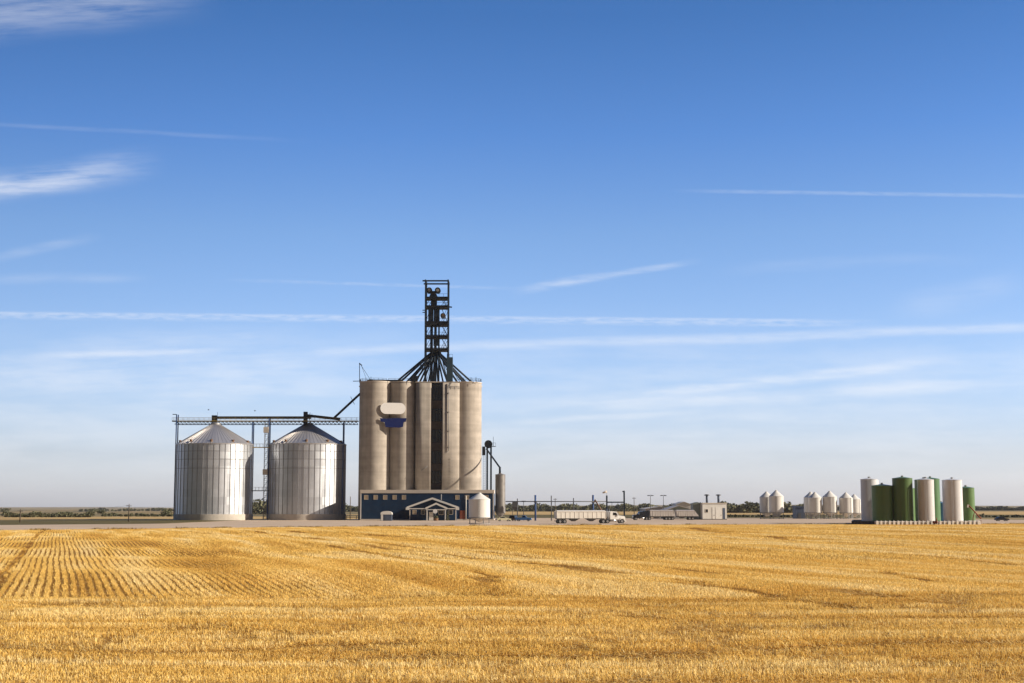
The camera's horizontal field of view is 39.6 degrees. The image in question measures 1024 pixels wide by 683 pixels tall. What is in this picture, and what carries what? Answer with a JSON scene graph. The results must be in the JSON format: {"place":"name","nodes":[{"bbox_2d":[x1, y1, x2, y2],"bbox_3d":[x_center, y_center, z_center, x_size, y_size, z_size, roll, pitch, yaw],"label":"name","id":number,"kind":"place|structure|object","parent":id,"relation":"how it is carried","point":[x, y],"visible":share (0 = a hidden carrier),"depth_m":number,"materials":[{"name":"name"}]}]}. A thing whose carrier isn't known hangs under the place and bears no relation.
{"place":"outdoors","nodes":[
{"label":"outdoors","id":0,"kind":"place"},
{"bbox_2d":[0,517,357,519],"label":"stubble field","id":1,"kind":"structure","parent":0,"point":[95,518],"depth_m":569.15,"materials":[{"name":"plant"}]},
{"bbox_2d":[1,511,94,516],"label":"hedge","id":2,"kind":"object","parent":1,"relation":"on","point":[40,514],"visible":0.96,"depth_m":641.01,"materials":[{"name":"green plant"}]},
{"bbox_2d":[173,412,253,519],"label":"storage bin","id":3,"kind":"object","parent":1,"relation":"on","point":[214,462],"visible":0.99,"depth_m":498.08,"materials":[{"name":"metal"}]},
{"bbox_2d":[172,393,359,518],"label":"catwalk bridge","id":4,"kind":"structure","parent":1,"relation":"on","point":[306,416],"depth_m":513.10,"materials":[{"name":"grey paint"}]},
{"bbox_2d":[263,423,268,519],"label":"ladder tower","id":5,"kind":"structure","parent":1,"relation":"on","point":[266,431],"depth_m":510.86,"materials":[{"name":"grey metal"}]},
{"bbox_2d":[267,422,346,519],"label":"storage bin","id":6,"kind":"object","parent":1,"relation":"on","point":[307,463],"visible":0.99,"depth_m":502.84,"materials":[{"name":"metal"}]},
{"bbox_2d":[406,494,458,520],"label":"office building","id":7,"kind":"structure","parent":0,"point":[422,510],"depth_m":488.63,"materials":[{"name":"blue"}]},
{"bbox_2d":[429,512,432,519],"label":"door","id":8,"kind":"structure","parent":7,"relation":"in","point":[430,513],"depth_m":488.51,"materials":[{"name":"white paint"}]},
{"bbox_2d":[0,524,1023,682],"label":"stubble field","id":9,"kind":"structure","parent":0,"point":[579,645],"depth_m":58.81,"materials":[{"name":"plant"}]},
{"bbox_2d":[2,522,1023,529],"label":"weeds","id":10,"kind":"object","parent":9,"relation":"on","point":[449,525],"visible":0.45,"depth_m":335.42,"materials":[{"name":"plant"}]},
{"bbox_2d":[0,505,1023,523],"bbox_3d":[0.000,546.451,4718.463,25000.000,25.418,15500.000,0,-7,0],"label":"ground","id":11,"kind":"structure","parent":0,"point":[50,510],"depth_m":2440.39,"materials":[{"name":"brown soil"}]},
{"bbox_2d":[0,520,231,524],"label":"verge","id":12,"kind":"structure","parent":11,"relation":"on","point":[33,522],"depth_m":453.15,"materials":[{"name":"beige gravel"}]},
{"bbox_2d":[79,507,172,510],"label":"tree line","id":13,"kind":"object","parent":11,"relation":"on","point":[148,509],"visible":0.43,"depth_m":2637.59,"materials":[{"name":"green plant"}]},
{"bbox_2d":[101,512,172,516],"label":"hedge","id":14,"kind":"object","parent":11,"relation":"on","point":[136,514],"visible":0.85,"depth_m":689.07,"materials":[{"name":"green plant"}]},
{"bbox_2d":[161,508,172,514],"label":"bush","id":15,"kind":"object","parent":11,"relation":"on","point":[168,511],"visible":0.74,"depth_m":753.84,"materials":[{"name":"green plant"}]},
{"bbox_2d":[252,498,266,513],"bbox_3d":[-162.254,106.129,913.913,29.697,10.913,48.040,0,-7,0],"label":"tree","id":16,"kind":"object","parent":11,"relation":"on","point":[258,507],"visible":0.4,"depth_m":901.48,"materials":[{"name":"green plant"}]},
{"bbox_2d":[345,503,641,511],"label":"tree line","id":17,"kind":"object","parent":11,"relation":"on","point":[568,506],"visible":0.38,"depth_m":1458.26,"materials":[{"name":"green plant"}]},
{"bbox_2d":[0,518,1023,530],"bbox_3d":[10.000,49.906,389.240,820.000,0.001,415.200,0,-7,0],"label":"gravel yard","id":18,"kind":"structure","parent":11,"relation":"on","point":[349,522],"depth_m":397.51,"materials":[{"name":"grey gravel"}]},
{"bbox_2d":[380,511,392,520],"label":"garden shed","id":19,"kind":"structure","parent":18,"relation":"on","point":[386,515],"depth_m":476.38,"materials":[{"name":"white metal"}]},
{"bbox_2d":[358,378,481,519],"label":"grain elevator","id":20,"kind":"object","parent":18,"relation":"on","point":[434,442],"visible":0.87,"depth_m":508.68,"materials":[{"name":"concrete"}]},
{"bbox_2d":[353,363,372,381],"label":"jib crane","id":21,"kind":"object","parent":20,"relation":"on","point":[363,371],"visible":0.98,"depth_m":513.65,"materials":[{"name":"grey metal"}]},
{"bbox_2d":[380,403,405,413],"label":"pill sign","id":22,"kind":"object","parent":20,"relation":"attached to","point":[392,408],"visible":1,"depth_m":508.23,"materials":[{"name":"white metal"}]},
{"bbox_2d":[380,418,405,427],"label":"banner sign","id":23,"kind":"object","parent":20,"relation":"attached to","point":[395,422],"visible":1,"depth_m":507.69,"materials":[{"name":"blue metal"}]},
{"bbox_2d":[398,279,472,381],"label":"headhouse tower","id":24,"kind":"structure","parent":20,"relation":"on","point":[431,358],"depth_m":516.79,"materials":[{"name":"black metal"}]},
{"bbox_2d":[431,451,441,463],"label":"window","id":25,"kind":"structure","parent":20,"relation":"in","point":[436,458],"depth_m":509.71,"materials":[{"name":"black glass"}]},
{"bbox_2d":[431,471,441,482],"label":"window","id":26,"kind":"structure","parent":20,"relation":"in","point":[436,476],"depth_m":508.97,"materials":[{"name":"black glass"}]},
{"bbox_2d":[432,384,441,400],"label":"window","id":27,"kind":"structure","parent":20,"relation":"in","point":[436,388],"depth_m":512.46,"materials":[{"name":"black glass"}]},
{"bbox_2d":[432,409,441,421],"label":"window","id":28,"kind":"structure","parent":20,"relation":"in","point":[438,417],"depth_m":511.46,"materials":[{"name":"black glass"}]},
{"bbox_2d":[432,430,441,442],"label":"window","id":29,"kind":"structure","parent":20,"relation":"in","point":[436,434],"depth_m":510.58,"materials":[{"name":"black glass"}]},
{"bbox_2d":[360,490,494,519],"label":"blue building","id":30,"kind":"structure","parent":18,"relation":"on","point":[374,504],"depth_m":496.91,"materials":[{"name":"blue metal"}]},
{"bbox_2d":[460,510,464,518],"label":"side door","id":31,"kind":"structure","parent":30,"relation":"in","point":[462,512],"depth_m":496.33,"materials":[{"name":"red paint"}]},
{"bbox_2d":[468,493,489,523],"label":"hopper bin","id":32,"kind":"object","parent":18,"relation":"on","point":[479,507],"visible":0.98,"depth_m":387.01,"materials":[{"name":"white metal"}]},
{"bbox_2d":[482,437,500,489],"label":"bucket elevator","id":33,"kind":"object","parent":18,"relation":"on","point":[487,443],"visible":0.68,"depth_m":517.64,"materials":[{"name":"black metal"}]},
{"bbox_2d":[495,473,505,519],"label":"grain bin","id":34,"kind":"object","parent":18,"relation":"on","point":[500,495],"visible":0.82,"depth_m":498.75,"materials":[{"name":"silver metal"}]},
{"bbox_2d":[496,517,510,520],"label":"parked car","id":35,"kind":"object","parent":18,"relation":"on","point":[502,518],"visible":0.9,"depth_m":463.57,"materials":[{"name":"yellow paint"}]},
{"bbox_2d":[509,515,517,520],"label":"parked car","id":36,"kind":"object","parent":18,"relation":"on","point":[512,517],"visible":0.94,"depth_m":464.66,"materials":[{"name":"black paint"}]},
{"bbox_2d":[512,502,516,514],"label":"elevated hopper","id":37,"kind":"object","parent":18,"relation":"on","point":[514,505],"visible":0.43,"depth_m":495.75,"materials":[{"name":"grey paint"}]},
{"bbox_2d":[515,515,531,520],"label":"parked pickup","id":38,"kind":"object","parent":18,"relation":"on","point":[524,517],"visible":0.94,"depth_m":464.50,"materials":[{"name":"blue paint"}]},
{"bbox_2d":[506,495,605,520],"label":"pipe rack","id":39,"kind":"object","parent":18,"relation":"on","point":[551,501],"visible":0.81,"depth_m":480.81,"materials":[{"name":"metal"}]},
{"bbox_2d":[554,509,625,522],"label":"grain truck","id":40,"kind":"object","parent":18,"relation":"on","point":[575,515],"visible":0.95,"depth_m":400.69,"materials":[{"name":"grey paint"}]},
{"bbox_2d":[606,491,624,516],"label":"loading gantry","id":41,"kind":"object","parent":18,"relation":"on","point":[607,502],"visible":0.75,"depth_m":442.98,"materials":[{"name":"grey metal"}]},
{"bbox_2d":[640,506,665,517],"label":"farm shed","id":42,"kind":"structure","parent":18,"relation":"on","point":[652,508],"depth_m":581.01,"materials":[{"name":"grey paint"}]},
{"bbox_2d":[631,510,697,519],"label":"grain truck","id":43,"kind":"object","parent":18,"relation":"on","point":[669,514],"visible":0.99,"depth_m":505.23,"materials":[{"name":"grey paint"}]},
{"bbox_2d":[660,505,690,518],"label":"farm shed","id":44,"kind":"structure","parent":18,"relation":"on","point":[675,507],"depth_m":556.18,"materials":[{"name":"grey paint"}]},
{"bbox_2d":[671,502,690,508],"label":"farm shed","id":45,"kind":"structure","parent":44,"relation":"attached to","point":[686,504],"depth_m":606.03,"materials":[{"name":"grey paint"}]},
{"bbox_2d":[690,502,700,519],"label":"annex shed","id":46,"kind":"structure","parent":18,"relation":"on","point":[695,506],"depth_m":520.39,"materials":[{"name":"white metal"}]},
{"bbox_2d":[759,491,770,518],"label":"hopper bin","id":47,"kind":"object","parent":18,"relation":"on","point":[764,504],"visible":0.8,"depth_m":560.29,"materials":[{"name":"white metal"}]},
{"bbox_2d":[769,490,783,518],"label":"hopper bin","id":48,"kind":"object","parent":18,"relation":"on","point":[776,503],"visible":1,"depth_m":554.18,"materials":[{"name":"white metal"}]},
{"bbox_2d":[792,505,804,518],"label":"storage shed","id":49,"kind":"structure","parent":18,"relation":"on","point":[798,512],"depth_m":568.01,"materials":[{"name":"blue metal"}]},
{"bbox_2d":[803,492,815,518],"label":"hopper bin","id":50,"kind":"object","parent":18,"relation":"on","point":[806,503],"visible":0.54,"depth_m":560.96,"materials":[{"name":"white metal"}]},
{"bbox_2d":[808,492,821,518],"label":"hopper bin","id":51,"kind":"object","parent":18,"relation":"on","point":[814,504],"visible":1,"depth_m":550.31,"materials":[{"name":"white metal"}]},
{"bbox_2d":[822,491,837,518],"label":"hopper bin","id":52,"kind":"object","parent":18,"relation":"on","point":[829,499],"visible":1,"depth_m":550.17,"materials":[{"name":"white metal"}]},
{"bbox_2d":[839,492,852,518],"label":"hopper bin","id":53,"kind":"object","parent":18,"relation":"on","point":[845,504],"visible":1,"depth_m":550.29,"materials":[{"name":"white metal"}]},
{"bbox_2d":[848,494,860,518],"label":"hopper bin","id":54,"kind":"object","parent":18,"relation":"on","point":[856,505],"visible":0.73,"depth_m":558.14,"materials":[{"name":"white metal"}]},
{"bbox_2d":[851,520,874,524],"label":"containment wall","id":55,"kind":"structure","parent":18,"relation":"on","point":[861,522],"depth_m":364.58,"materials":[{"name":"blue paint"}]},
{"bbox_2d":[860,477,877,520],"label":"storage tank","id":56,"kind":"object","parent":18,"relation":"on","point":[866,501],"visible":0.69,"depth_m":391.88,"materials":[{"name":"white metal"}]},
{"bbox_2d":[871,483,893,520],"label":"storage tank","id":57,"kind":"object","parent":18,"relation":"on","point":[882,500],"visible":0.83,"depth_m":377.30,"materials":[{"name":"green metal"}]},
{"bbox_2d":[892,475,913,520],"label":"storage tank","id":58,"kind":"object","parent":18,"relation":"on","point":[902,486],"visible":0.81,"depth_m":376.57,"materials":[{"name":"green metal"}]},
{"bbox_2d":[913,488,915,520],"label":"storage tank","id":59,"kind":"object","parent":18,"relation":"on","point":[914,503],"visible":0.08,"depth_m":393.64,"materials":[{"name":"green metal"}]},
{"bbox_2d":[914,477,923,520],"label":"storage tank","id":60,"kind":"object","parent":18,"relation":"on","point":[916,502],"visible":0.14,"depth_m":389.08,"materials":[{"name":"green metal"}]},
{"bbox_2d":[917,477,934,520],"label":"storage tank","id":61,"kind":"object","parent":18,"relation":"on","point":[925,498],"visible":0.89,"depth_m":375.94,"materials":[{"name":"white metal"}]},
{"bbox_2d":[928,476,940,520],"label":"storage tank","id":62,"kind":"object","parent":18,"relation":"on","point":[937,498],"visible":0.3,"depth_m":397.47,"materials":[{"name":"green metal"}]},
{"bbox_2d":[940,501,942,520],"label":"water tank","id":63,"kind":"object","parent":18,"relation":"on","point":[941,504],"visible":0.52,"depth_m":399.94,"materials":[{"name":"blue paint"}]},
{"bbox_2d":[942,477,962,520],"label":"storage tank","id":64,"kind":"object","parent":18,"relation":"on","point":[952,496],"visible":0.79,"depth_m":376.59,"materials":[{"name":"white metal"}]},
{"bbox_2d":[962,485,975,520],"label":"storage tank","id":65,"kind":"object","parent":18,"relation":"on","point":[968,493],"visible":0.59,"depth_m":385.47,"materials":[{"name":"green metal"}]},
{"bbox_2d":[994,517,1009,520],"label":"parked car","id":66,"kind":"object","parent":18,"relation":"on","point":[1001,518],"visible":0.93,"depth_m":465.57,"materials":[{"name":"black paint"}]},
{"bbox_2d":[347,512,1023,514],"bbox_3d":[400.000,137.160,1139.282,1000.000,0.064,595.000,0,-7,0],"label":"stubble strip","id":67,"kind":"object","parent":11,"relation":"on","point":[754,513],"visible":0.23,"depth_m":996.15,"materials":[{"name":"plant"}]},
{"bbox_2d":[720,501,803,512],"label":"tree line","id":68,"kind":"object","parent":67,"relation":"on","point":[749,507],"visible":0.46,"depth_m":1095.81,"materials":[{"name":"green plant"}]},
{"bbox_2d":[639,502,734,507],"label":"tree line","id":69,"kind":"object","parent":11,"relation":"on","point":[644,505],"visible":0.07,"depth_m":1506.09,"materials":[{"name":"green plant"}]},
{"bbox_2d":[495,515,1023,517],"bbox_3d":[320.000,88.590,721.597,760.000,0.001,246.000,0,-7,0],"label":"grass margin","id":70,"kind":"object","parent":11,"relation":"on","point":[628,516],"depth_m":691.72,"materials":[{"name":"green plant"}]},
{"bbox_2d":[728,514,792,516],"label":"hedge","id":71,"kind":"object","parent":70,"relation":"on","point":[743,515],"visible":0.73,"depth_m":651.64,"materials":[{"name":"green plant"}]},
{"bbox_2d":[978,513,1023,516],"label":"hedge","id":72,"kind":"object","parent":70,"relation":"on","point":[1002,515],"visible":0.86,"depth_m":640.27,"materials":[{"name":"green plant"}]},
{"bbox_2d":[967,504,981,521],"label":"loading auger","id":73,"kind":"object","parent":11,"relation":"on","point":[968,505],"visible":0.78,"depth_m":370.26,"materials":[{"name":"red paint"}]},
{"bbox_2d":[975,506,1023,509],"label":"tree line","id":74,"kind":"object","parent":11,"relation":"on","point":[999,508],"visible":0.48,"depth_m":1922.90,"materials":[{"name":"green plant"}]},
{"bbox_2d":[0,0,1023,507],"label":"sky","id":75,"kind":"structure","parent":0,"point":[739,251],"materials":[{"name":"blue"}]},
{"bbox_2d":[700,494,726,519],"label":"pump house","id":76,"kind":"structure","parent":0,"point":[714,511],"depth_m":518.36,"materials":[{"name":"beige paint"}]},
{"bbox_2d":[712,507,714,518],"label":"door","id":77,"kind":"structure","parent":76,"relation":"in","point":[713,508],"depth_m":518.12,"materials":[{"name":"white paint"}]},
{"bbox_2d":[715,507,721,518],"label":"door","id":78,"kind":"structure","parent":76,"relation":"in","point":[718,509],"depth_m":518.37,"materials":[{"name":"white paint"}]}
]}

